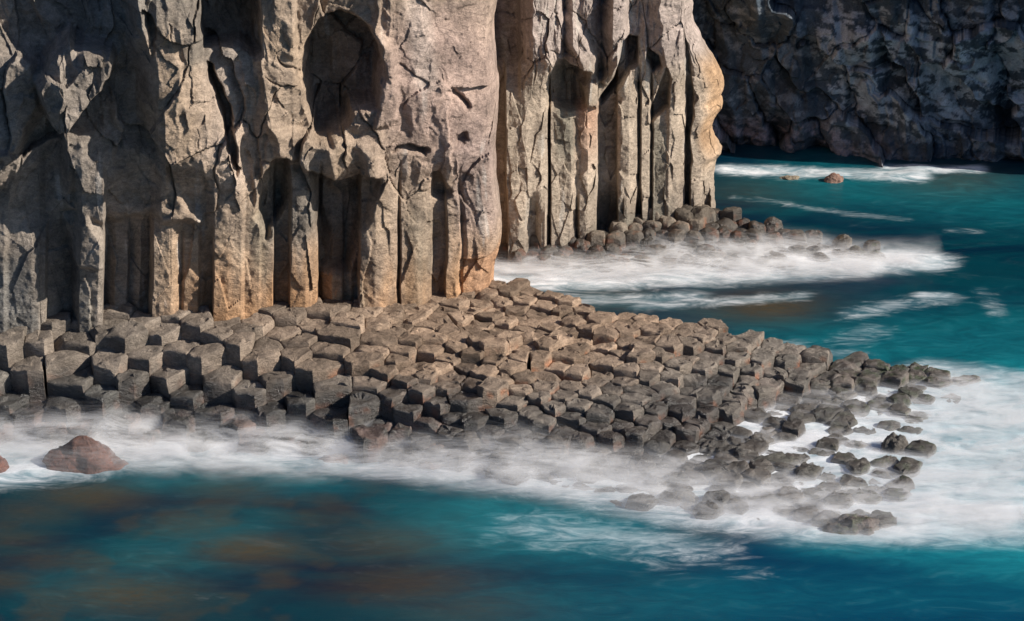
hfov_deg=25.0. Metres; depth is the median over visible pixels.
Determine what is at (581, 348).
column top
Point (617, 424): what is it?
column top
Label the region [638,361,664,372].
column top
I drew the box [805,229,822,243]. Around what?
shore rock
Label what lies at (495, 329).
column top
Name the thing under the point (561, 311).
column top
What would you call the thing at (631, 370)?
column top
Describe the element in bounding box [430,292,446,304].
column top
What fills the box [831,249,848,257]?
shore rock
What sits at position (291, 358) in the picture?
column top
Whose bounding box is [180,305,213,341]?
column top
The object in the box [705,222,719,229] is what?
shore rock
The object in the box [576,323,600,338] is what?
column top
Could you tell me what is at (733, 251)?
shore rock
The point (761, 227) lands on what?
shore rock
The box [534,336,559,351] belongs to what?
column top
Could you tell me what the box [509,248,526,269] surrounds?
shore rock
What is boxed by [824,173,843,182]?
boulder
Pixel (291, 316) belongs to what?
column top
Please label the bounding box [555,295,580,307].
column top
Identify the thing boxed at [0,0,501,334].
basalt cliff
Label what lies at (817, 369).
column top
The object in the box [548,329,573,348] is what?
column top
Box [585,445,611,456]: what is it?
column top
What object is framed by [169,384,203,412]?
column top
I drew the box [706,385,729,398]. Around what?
column top
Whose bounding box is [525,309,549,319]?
column top
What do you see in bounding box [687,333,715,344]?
column top
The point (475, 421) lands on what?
column top
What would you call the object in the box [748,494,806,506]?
foam
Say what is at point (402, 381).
column top
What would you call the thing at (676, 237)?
shore rock
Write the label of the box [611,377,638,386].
column top
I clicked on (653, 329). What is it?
column top
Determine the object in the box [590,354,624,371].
column top
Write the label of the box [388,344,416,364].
column top
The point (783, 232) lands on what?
shore rock
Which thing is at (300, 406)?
column top
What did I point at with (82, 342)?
column top
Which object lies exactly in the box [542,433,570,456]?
column top
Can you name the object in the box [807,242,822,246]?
shore rock
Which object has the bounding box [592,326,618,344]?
column top
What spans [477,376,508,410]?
column top
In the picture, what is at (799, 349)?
column top
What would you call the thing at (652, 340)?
column top
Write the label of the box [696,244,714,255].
shore rock
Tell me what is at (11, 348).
column top
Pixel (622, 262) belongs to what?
shore rock
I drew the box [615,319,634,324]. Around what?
column top
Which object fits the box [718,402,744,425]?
column top
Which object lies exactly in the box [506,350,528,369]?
column top
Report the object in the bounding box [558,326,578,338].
column top
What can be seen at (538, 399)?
column top
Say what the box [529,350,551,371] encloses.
column top
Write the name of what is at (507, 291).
column top
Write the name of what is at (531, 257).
shore rock
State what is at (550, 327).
column top
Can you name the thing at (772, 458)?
boulder
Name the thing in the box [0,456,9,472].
boulder
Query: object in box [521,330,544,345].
column top
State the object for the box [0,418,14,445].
column top
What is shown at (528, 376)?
column top
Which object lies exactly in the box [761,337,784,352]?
column top
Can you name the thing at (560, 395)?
column top
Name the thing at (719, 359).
column top
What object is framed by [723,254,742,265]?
shore rock
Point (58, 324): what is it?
column top
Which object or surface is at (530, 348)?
column top
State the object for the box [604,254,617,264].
shore rock
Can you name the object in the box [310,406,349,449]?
column top
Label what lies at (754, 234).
shore rock
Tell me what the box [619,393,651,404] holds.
column top
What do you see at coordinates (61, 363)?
column top
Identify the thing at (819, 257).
shore rock
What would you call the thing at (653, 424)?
column top
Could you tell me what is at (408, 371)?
column top
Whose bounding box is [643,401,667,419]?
column top
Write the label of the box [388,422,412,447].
column top
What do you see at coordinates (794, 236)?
shore rock
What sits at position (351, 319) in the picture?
column top
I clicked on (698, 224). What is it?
shore rock
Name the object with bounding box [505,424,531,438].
column top
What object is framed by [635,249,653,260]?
shore rock
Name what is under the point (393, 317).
column top
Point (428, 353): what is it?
column top
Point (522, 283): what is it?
column top
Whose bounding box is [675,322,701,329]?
column top
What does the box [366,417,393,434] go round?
column top
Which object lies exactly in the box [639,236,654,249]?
shore rock
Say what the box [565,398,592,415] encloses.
column top
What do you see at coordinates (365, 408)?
column top
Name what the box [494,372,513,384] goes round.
column top
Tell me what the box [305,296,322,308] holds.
column top
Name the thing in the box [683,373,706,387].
column top
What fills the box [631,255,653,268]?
shore rock
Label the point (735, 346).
column top
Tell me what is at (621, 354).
column top
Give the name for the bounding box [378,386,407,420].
column top
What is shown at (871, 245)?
shore rock
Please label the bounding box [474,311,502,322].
column top
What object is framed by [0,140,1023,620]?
sea
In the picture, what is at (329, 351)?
column top
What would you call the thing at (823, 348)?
column top
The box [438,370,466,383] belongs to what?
column top
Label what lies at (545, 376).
column top
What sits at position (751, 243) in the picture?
shore rock
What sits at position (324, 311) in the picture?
column top
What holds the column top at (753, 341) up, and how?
on the rock bed
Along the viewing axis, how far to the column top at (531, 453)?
59.03 m
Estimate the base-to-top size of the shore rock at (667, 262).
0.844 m
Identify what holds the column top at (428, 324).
on the rock bed
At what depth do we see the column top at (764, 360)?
64.04 m
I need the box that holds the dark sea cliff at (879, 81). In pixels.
[692,0,1023,166]
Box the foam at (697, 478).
[684,469,708,485]
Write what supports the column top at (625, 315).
on the rock bed
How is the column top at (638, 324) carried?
on the rock bed
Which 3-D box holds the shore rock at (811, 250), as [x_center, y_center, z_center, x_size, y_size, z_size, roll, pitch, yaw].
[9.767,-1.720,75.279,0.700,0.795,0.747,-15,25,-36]
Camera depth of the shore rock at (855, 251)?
74.86 m
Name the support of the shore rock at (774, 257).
in the sea
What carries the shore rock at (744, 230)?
in the sea
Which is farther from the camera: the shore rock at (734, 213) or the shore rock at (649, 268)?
the shore rock at (734, 213)
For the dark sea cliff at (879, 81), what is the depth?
85.65 m
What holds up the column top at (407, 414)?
on the rock bed
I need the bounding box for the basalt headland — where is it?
[494,0,723,267]
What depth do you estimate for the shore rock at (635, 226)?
75.33 m
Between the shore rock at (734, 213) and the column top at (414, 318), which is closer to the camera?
the column top at (414, 318)
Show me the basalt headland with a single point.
(608, 110)
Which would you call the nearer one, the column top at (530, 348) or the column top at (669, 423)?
the column top at (669, 423)
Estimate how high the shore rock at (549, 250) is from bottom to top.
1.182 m
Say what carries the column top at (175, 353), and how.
on the rock bed
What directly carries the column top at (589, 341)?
on the rock bed
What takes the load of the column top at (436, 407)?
on the rock bed
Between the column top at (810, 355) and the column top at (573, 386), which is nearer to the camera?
the column top at (573, 386)
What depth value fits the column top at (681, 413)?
61.00 m
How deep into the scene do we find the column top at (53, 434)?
60.32 m
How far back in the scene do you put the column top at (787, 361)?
64.21 m
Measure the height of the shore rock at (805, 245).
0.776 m
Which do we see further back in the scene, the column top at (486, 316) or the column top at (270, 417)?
the column top at (486, 316)
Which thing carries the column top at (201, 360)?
on the rock bed
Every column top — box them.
[0,330,24,372]
[0,370,11,395]
[0,391,28,418]
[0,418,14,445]
[6,326,26,335]
[9,356,46,402]
[12,402,45,439]
[24,330,53,358]
[34,420,67,448]
[41,312,70,342]
[44,396,86,425]
[45,350,89,397]
[47,366,93,402]
[54,330,95,365]
[67,418,104,442]
[71,315,77,330]
[84,384,118,429]
[89,319,128,351]
[91,348,128,386]
[103,302,135,320]
[103,320,148,353]
[104,407,141,441]
[115,368,150,407]
[127,344,163,390]
[129,310,160,328]
[135,393,170,428]
[148,323,180,346]
[150,366,188,397]
[161,309,192,323]
[161,408,195,442]
[163,339,200,366]
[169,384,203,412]
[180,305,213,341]
[186,343,225,384]
[194,402,235,433]
[200,326,233,344]
[202,364,242,404]
[214,317,240,327]
[220,414,257,446]
[224,332,254,367]
[231,322,262,340]
[232,379,265,420]
[240,312,274,335]
[241,348,280,381]
[252,336,283,350]
[255,402,287,433]
[258,301,289,315]
[258,370,295,405]
[265,326,301,341]
[271,307,306,326]
[280,333,318,348]
[280,347,312,371]
[284,390,315,432]
[294,358,343,391]
[297,318,329,333]
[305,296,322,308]
[306,303,347,320]
[310,341,349,361]
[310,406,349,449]
[313,375,351,409]
[316,323,360,352]
[322,298,353,310]
[330,311,364,333]
[343,352,383,376]
[348,391,380,445]
[349,424,388,462]
[350,303,382,318]
[352,376,386,395]
[354,345,389,359]
[359,331,397,347]
[365,317,391,331]
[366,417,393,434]
[369,365,398,387]
[376,311,402,323]
[377,326,406,337]
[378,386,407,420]
[383,303,404,315]
[384,353,410,369]
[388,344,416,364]
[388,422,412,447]
[391,323,413,331]
[391,374,418,393]
[392,402,423,429]
[397,331,421,349]
[398,301,416,309]
[399,367,418,375]
[403,313,426,324]
[404,306,432,316]
[408,383,435,405]
[408,431,437,456]
[410,327,434,334]
[411,362,431,370]
[413,368,437,384]
[413,416,441,437]
[414,320,440,330]
[417,344,444,362]
[418,300,439,311]
[418,332,447,345]
[423,396,450,419]
[425,361,453,374]
[427,313,453,324]
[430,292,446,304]
[432,381,460,397]
[433,306,458,313]
[435,324,459,337]
[435,352,460,365]
[437,424,462,449]
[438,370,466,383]
[440,295,469,309]
[441,412,466,427]
[444,340,468,354]
[446,310,473,326]
[447,391,482,413]
[448,333,467,342]
[453,363,480,376]
[454,430,480,453]
[457,326,481,334]
[459,346,483,363]
[460,377,482,393]
[460,411,489,432]
[461,291,474,298]
[461,307,482,315]
[465,320,494,329]
[467,331,493,346]
[468,298,493,310]
[470,364,498,380]
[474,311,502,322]
[475,287,498,299]
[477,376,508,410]
[477,424,504,451]
[479,337,509,356]
[480,353,507,366]
[482,329,502,336]
[485,408,518,429]
[486,308,504,315]
[488,280,506,288]
[489,450,517,465]
[490,295,513,308]
[490,328,507,331]
[493,316,518,330]
[493,433,523,458]
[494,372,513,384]
[495,330,522,353]
[496,284,519,297]
[497,359,525,377]
[497,395,528,411]
[503,305,528,316]
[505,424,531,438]
[506,278,529,290]
[506,315,526,321]
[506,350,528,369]
[509,325,535,331]
[509,384,532,399]
[511,295,536,309]
[511,369,536,384]
[514,345,536,352]
[518,319,539,329]
[518,405,543,426]
[518,444,544,465]
[520,286,544,297]
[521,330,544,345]
[523,432,545,444]
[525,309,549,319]
[527,391,550,407]
[528,414,556,435]
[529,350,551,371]
[530,300,556,314]
[531,379,558,394]
[532,371,561,382]
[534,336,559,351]
[535,329,549,335]
[537,290,563,301]
[537,315,561,325]
[537,322,561,332]
[541,400,565,417]
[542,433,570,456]
[544,361,573,380]
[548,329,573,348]
[550,424,577,438]
[551,305,572,318]
[551,389,577,401]
[552,347,583,364]
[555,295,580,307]
[556,412,585,431]
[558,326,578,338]
[559,380,584,392]
[561,316,586,327]
[564,363,590,383]
[565,342,589,356]
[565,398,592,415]
[566,312,586,319]
[569,431,597,454]
[572,303,595,315]
[573,338,592,344]
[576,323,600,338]
[577,385,601,400]
[579,422,611,441]
[582,351,605,368]
[582,378,609,387]
[585,403,614,424]
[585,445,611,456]
[586,312,611,325]
[590,342,616,354]
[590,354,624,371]
[591,370,613,381]
[591,394,620,410]
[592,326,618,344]
[595,311,617,322]
[597,430,624,451]
[600,382,622,395]
[604,321,627,327]
[608,349,630,362]
[610,418,634,432]
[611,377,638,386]
[612,362,639,378]
[614,325,639,337]
[614,402,644,423]
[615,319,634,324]
[615,335,637,349]
[617,312,636,319]
[618,446,643,456]
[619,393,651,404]
[620,426,649,447]
[622,384,657,401]
[626,347,655,363]
[629,341,654,349]
[631,321,645,328]
[633,313,658,323]
[634,414,662,437]
[635,335,659,344]
[637,370,659,386]
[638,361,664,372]
[640,322,670,336]
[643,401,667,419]
[650,381,679,400]
[652,346,674,363]
[655,333,683,356]
[659,317,682,328]
[659,367,683,389]
[661,417,680,429]
[662,358,691,374]
[663,394,696,407]
[668,403,695,424]
[671,328,693,336]
[673,423,699,443]
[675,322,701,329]
[675,355,699,365]
[678,336,704,355]
[680,386,703,395]
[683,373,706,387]
[683,415,710,438]
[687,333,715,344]
[692,360,717,378]
[693,326,717,336]
[693,387,721,407]
[695,406,719,422]
[696,351,724,365]
[697,318,728,333]
[705,339,726,356]
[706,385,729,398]
[707,374,733,389]
[715,332,735,344]
[718,364,739,386]
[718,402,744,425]
[722,393,747,411]
[724,352,749,366]
[725,341,751,354]
[730,385,757,408]
[732,335,758,350]
[736,329,763,345]
[736,375,758,385]
[739,363,763,379]
[750,351,774,369]
[751,384,776,409]
[752,345,775,359]
[758,377,784,397]
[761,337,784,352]
[763,367,787,381]
[774,353,799,370]
[775,349,801,363]
[784,342,806,353]
[784,376,810,397]
[787,367,812,379]
[800,348,829,370]
[800,362,826,377]
[809,345,832,366]
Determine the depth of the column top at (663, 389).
61.68 m
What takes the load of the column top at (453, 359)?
on the rock bed
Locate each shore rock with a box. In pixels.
[495,243,507,266]
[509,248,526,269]
[526,251,538,267]
[529,234,539,251]
[535,254,551,271]
[539,245,557,255]
[547,238,557,248]
[551,252,570,269]
[557,245,574,256]
[568,236,576,250]
[569,252,586,265]
[571,265,580,269]
[574,238,590,252]
[584,250,604,269]
[586,230,604,248]
[588,244,605,255]
[599,261,615,271]
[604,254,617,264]
[605,230,625,249]
[605,243,621,255]
[609,219,627,232]
[616,253,631,259]
[616,257,632,268]
[622,246,639,256]
[624,230,643,247]
[628,222,642,230]
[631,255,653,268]
[633,213,644,225]
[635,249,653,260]
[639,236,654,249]
[642,220,661,231]
[642,228,655,242]
[644,264,661,272]
[647,244,667,261]
[649,206,659,220]
[655,237,670,254]
[655,256,677,268]
[656,230,668,240]
[659,215,675,230]
[665,254,678,261]
[668,220,689,233]
[668,229,685,253]
[675,207,693,222]
[676,250,693,257]
[679,237,699,256]
[681,203,693,210]
[686,230,704,244]
[688,218,704,232]
[691,206,709,223]
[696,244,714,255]
[701,226,719,245]
[702,204,715,222]
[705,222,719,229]
[709,249,726,263]
[712,208,721,220]
[713,240,730,251]
[715,217,737,230]
[718,226,732,241]
[720,206,741,221]
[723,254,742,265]
[724,249,742,257]
[728,240,744,251]
[731,230,749,241]
[736,218,749,229]
[736,228,746,232]
[741,246,757,255]
[743,239,757,250]
[746,228,762,244]
[748,220,765,235]
[758,241,772,249]
[758,247,773,254]
[762,231,783,246]
[764,217,782,232]
[768,251,787,262]
[773,244,786,250]
[777,228,790,244]
[778,250,789,255]
[785,229,806,245]
[787,245,807,256]
[792,242,808,247]
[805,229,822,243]
[805,245,820,256]
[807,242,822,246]
[811,252,829,261]
[820,245,832,251]
[831,234,851,250]
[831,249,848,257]
[849,245,866,257]
[862,240,880,252]
[864,251,885,260]
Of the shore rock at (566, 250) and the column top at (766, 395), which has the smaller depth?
the column top at (766, 395)
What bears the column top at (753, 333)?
on the rock bed
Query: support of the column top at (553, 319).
on the rock bed
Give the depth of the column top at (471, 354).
62.19 m
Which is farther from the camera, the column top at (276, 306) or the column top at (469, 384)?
the column top at (276, 306)
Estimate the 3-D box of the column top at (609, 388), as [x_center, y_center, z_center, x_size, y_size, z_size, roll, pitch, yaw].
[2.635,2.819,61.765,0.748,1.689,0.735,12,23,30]
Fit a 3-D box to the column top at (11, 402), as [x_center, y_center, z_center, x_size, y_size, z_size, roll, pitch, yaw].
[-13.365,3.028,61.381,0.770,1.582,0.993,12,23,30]
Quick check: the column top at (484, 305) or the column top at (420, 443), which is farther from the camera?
the column top at (484, 305)
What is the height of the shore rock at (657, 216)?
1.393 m
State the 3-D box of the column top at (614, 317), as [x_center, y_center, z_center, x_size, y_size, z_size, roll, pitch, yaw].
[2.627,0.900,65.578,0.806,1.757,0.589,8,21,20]
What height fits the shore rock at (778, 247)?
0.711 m
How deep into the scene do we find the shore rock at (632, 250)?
74.48 m
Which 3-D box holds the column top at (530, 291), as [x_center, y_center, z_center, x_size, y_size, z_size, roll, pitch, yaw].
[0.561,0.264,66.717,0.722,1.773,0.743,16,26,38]
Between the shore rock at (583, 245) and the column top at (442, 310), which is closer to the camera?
the column top at (442, 310)
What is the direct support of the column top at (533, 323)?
on the rock bed
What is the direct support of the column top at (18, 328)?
on the rock bed
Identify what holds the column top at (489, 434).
on the rock bed
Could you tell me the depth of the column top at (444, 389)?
60.86 m
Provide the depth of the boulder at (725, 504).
56.68 m
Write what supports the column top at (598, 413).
on the rock bed
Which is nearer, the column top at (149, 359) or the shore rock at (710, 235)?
the column top at (149, 359)
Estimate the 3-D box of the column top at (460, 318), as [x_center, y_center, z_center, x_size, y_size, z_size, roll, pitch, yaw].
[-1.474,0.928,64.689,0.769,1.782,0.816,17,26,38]
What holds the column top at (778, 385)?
on the rock bed
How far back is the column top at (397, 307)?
64.31 m
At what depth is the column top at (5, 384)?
61.40 m
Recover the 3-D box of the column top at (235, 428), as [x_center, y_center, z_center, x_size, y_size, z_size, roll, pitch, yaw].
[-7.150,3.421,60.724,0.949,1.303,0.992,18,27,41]
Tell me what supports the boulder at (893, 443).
in the sea
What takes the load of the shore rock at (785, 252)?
in the sea
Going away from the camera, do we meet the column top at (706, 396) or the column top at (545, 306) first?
the column top at (706, 396)
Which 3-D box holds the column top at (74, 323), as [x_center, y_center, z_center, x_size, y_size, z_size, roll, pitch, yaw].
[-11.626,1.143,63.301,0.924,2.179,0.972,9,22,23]
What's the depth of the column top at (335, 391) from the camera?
60.74 m
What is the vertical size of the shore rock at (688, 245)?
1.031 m
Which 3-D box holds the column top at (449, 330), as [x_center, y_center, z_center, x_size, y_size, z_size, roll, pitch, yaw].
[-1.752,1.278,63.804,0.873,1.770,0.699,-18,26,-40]
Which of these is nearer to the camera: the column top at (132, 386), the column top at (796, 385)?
the column top at (132, 386)
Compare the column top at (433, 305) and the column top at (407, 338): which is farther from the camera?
the column top at (433, 305)
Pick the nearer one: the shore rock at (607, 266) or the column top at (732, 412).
the column top at (732, 412)
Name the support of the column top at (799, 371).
on the rock bed
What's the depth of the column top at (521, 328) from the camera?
64.13 m
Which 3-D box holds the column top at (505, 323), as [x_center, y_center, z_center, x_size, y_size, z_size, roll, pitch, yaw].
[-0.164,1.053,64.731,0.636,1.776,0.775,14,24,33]
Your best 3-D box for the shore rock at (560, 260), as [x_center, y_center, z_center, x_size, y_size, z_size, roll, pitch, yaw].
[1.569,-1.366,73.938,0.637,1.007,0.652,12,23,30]
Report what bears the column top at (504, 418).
on the rock bed
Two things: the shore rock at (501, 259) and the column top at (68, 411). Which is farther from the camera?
the shore rock at (501, 259)
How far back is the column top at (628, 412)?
60.62 m
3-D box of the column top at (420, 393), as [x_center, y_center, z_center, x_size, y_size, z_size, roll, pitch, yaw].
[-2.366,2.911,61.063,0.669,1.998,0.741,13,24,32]
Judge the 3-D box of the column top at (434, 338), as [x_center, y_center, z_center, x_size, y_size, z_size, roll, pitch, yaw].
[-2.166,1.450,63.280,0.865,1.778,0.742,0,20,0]
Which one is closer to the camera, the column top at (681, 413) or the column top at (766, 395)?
the column top at (681, 413)
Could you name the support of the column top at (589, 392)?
on the rock bed
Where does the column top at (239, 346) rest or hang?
on the rock bed
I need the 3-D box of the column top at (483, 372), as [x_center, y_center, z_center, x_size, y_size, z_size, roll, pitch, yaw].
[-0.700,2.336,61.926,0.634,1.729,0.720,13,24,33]
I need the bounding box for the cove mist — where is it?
[505,248,904,275]
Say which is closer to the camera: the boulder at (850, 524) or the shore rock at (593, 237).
the boulder at (850, 524)
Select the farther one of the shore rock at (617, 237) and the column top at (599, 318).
the shore rock at (617, 237)
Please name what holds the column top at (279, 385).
on the rock bed
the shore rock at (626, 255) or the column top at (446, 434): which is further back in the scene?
the shore rock at (626, 255)
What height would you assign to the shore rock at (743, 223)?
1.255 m
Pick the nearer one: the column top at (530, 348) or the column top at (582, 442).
the column top at (582, 442)
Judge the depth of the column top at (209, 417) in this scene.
60.65 m
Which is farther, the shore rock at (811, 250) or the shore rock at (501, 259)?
the shore rock at (811, 250)
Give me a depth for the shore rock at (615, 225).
75.10 m
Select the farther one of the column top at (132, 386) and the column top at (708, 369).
the column top at (708, 369)
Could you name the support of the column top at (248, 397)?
on the rock bed
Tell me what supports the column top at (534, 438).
on the rock bed
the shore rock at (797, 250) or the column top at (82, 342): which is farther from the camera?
the shore rock at (797, 250)
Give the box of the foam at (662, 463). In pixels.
[128,351,980,528]
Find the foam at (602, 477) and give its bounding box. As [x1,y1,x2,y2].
[578,463,608,480]
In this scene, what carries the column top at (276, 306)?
on the rock bed
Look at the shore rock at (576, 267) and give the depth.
73.65 m
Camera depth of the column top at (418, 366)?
62.02 m
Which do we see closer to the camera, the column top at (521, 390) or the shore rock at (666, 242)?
the column top at (521, 390)
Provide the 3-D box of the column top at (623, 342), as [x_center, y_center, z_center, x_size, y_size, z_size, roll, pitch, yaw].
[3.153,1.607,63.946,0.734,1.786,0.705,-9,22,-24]
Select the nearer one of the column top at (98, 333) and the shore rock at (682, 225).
the column top at (98, 333)
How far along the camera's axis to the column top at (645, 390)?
61.49 m
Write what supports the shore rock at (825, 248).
in the sea
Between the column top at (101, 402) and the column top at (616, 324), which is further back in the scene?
the column top at (616, 324)
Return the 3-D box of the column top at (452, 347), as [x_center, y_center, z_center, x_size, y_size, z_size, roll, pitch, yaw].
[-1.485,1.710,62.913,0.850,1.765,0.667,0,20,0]
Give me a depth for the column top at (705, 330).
64.83 m
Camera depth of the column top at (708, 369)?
62.89 m
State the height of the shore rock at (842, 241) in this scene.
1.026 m
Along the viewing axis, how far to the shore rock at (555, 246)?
74.32 m
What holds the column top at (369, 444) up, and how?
on the rock bed
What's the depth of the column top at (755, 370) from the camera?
63.50 m
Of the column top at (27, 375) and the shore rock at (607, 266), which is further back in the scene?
the shore rock at (607, 266)
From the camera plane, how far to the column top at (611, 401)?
60.82 m
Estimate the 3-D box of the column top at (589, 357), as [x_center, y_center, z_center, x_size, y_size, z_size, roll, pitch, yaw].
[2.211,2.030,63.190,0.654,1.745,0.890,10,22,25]
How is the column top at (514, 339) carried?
on the rock bed
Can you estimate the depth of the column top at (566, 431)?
59.85 m
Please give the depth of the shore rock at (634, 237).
74.81 m
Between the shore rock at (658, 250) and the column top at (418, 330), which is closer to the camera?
the column top at (418, 330)
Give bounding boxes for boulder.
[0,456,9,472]
[42,435,128,473]
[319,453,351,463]
[543,447,556,457]
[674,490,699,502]
[697,439,728,454]
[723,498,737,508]
[749,453,808,464]
[779,175,799,179]
[822,513,879,535]
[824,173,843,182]
[880,432,908,454]
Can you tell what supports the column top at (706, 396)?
on the rock bed
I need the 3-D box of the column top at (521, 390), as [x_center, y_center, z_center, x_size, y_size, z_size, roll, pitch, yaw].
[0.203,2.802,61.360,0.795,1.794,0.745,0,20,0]
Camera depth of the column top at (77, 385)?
61.27 m
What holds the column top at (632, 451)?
on the rock bed
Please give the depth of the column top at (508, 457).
58.88 m
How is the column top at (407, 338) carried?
on the rock bed
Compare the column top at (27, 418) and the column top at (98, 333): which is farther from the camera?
the column top at (98, 333)
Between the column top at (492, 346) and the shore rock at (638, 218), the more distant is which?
the shore rock at (638, 218)
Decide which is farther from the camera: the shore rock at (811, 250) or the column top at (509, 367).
the shore rock at (811, 250)
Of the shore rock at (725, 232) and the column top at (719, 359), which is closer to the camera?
the column top at (719, 359)
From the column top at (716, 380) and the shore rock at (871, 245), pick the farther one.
the shore rock at (871, 245)
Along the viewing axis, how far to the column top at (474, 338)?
62.82 m
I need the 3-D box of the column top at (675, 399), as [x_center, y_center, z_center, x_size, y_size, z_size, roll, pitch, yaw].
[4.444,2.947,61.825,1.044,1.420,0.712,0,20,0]
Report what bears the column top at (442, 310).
on the rock bed
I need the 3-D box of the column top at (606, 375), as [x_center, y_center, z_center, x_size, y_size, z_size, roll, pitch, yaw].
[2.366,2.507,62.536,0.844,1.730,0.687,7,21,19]
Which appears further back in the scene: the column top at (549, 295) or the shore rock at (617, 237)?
the shore rock at (617, 237)
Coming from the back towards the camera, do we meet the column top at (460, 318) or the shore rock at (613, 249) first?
the shore rock at (613, 249)
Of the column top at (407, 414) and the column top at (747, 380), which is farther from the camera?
the column top at (747, 380)
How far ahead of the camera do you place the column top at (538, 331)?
63.98 m
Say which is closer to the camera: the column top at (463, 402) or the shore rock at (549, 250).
the column top at (463, 402)
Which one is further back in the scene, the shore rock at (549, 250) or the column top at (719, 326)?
the shore rock at (549, 250)
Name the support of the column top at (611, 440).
on the rock bed
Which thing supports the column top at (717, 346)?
on the rock bed
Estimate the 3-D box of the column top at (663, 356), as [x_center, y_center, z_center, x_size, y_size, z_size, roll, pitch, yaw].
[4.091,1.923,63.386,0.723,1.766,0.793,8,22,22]
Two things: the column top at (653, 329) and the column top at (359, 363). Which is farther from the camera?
the column top at (653, 329)
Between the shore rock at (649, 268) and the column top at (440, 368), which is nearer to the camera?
the column top at (440, 368)
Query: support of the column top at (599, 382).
on the rock bed
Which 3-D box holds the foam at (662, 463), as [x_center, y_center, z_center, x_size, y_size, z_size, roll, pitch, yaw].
[-2.742,2.621,60.419,31.886,3.097,11.411,0,20,0]
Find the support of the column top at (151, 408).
on the rock bed
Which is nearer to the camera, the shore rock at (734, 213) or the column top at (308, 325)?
the column top at (308, 325)
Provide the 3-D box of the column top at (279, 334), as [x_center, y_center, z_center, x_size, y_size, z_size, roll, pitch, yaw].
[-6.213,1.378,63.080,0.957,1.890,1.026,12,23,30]
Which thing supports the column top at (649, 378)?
on the rock bed
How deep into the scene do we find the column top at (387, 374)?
61.15 m
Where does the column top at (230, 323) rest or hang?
on the rock bed
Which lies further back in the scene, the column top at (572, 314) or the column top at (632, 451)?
the column top at (572, 314)
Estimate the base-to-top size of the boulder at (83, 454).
1.382 m
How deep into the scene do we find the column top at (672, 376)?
62.19 m
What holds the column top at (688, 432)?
on the rock bed
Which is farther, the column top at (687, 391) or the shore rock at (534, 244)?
the shore rock at (534, 244)
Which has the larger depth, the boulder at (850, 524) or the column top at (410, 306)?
the column top at (410, 306)
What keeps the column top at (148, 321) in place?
on the rock bed
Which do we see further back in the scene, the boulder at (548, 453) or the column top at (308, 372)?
the column top at (308, 372)
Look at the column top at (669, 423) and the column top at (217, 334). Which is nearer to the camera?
the column top at (669, 423)
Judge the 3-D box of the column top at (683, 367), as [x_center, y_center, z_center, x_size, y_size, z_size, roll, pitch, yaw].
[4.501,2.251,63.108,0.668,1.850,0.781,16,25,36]
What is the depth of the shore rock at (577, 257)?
73.90 m
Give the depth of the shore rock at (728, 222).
76.23 m
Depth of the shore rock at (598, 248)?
74.11 m
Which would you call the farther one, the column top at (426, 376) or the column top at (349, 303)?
the column top at (349, 303)
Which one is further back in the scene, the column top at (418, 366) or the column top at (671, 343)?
the column top at (671, 343)
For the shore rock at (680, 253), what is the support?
in the sea
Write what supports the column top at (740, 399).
on the rock bed
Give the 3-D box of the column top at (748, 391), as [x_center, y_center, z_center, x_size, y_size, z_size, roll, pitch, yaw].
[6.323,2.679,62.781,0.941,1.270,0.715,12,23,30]
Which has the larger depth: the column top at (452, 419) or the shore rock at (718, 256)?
the shore rock at (718, 256)
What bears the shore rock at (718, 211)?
in the sea
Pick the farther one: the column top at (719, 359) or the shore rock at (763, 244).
the shore rock at (763, 244)
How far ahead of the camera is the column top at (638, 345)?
63.29 m
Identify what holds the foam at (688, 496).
in the sea
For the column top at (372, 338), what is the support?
on the rock bed
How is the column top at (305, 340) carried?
on the rock bed
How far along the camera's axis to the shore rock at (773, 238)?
75.77 m
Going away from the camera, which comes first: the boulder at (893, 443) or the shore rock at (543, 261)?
the boulder at (893, 443)
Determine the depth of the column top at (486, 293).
65.97 m
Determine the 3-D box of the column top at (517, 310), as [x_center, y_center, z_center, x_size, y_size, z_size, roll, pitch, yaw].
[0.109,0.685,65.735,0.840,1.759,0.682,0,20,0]
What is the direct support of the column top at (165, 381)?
on the rock bed
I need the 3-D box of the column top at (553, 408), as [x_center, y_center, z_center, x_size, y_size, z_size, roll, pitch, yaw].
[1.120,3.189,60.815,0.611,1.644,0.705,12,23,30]
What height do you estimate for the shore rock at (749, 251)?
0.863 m
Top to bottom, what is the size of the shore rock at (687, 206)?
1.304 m
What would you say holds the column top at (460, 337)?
on the rock bed

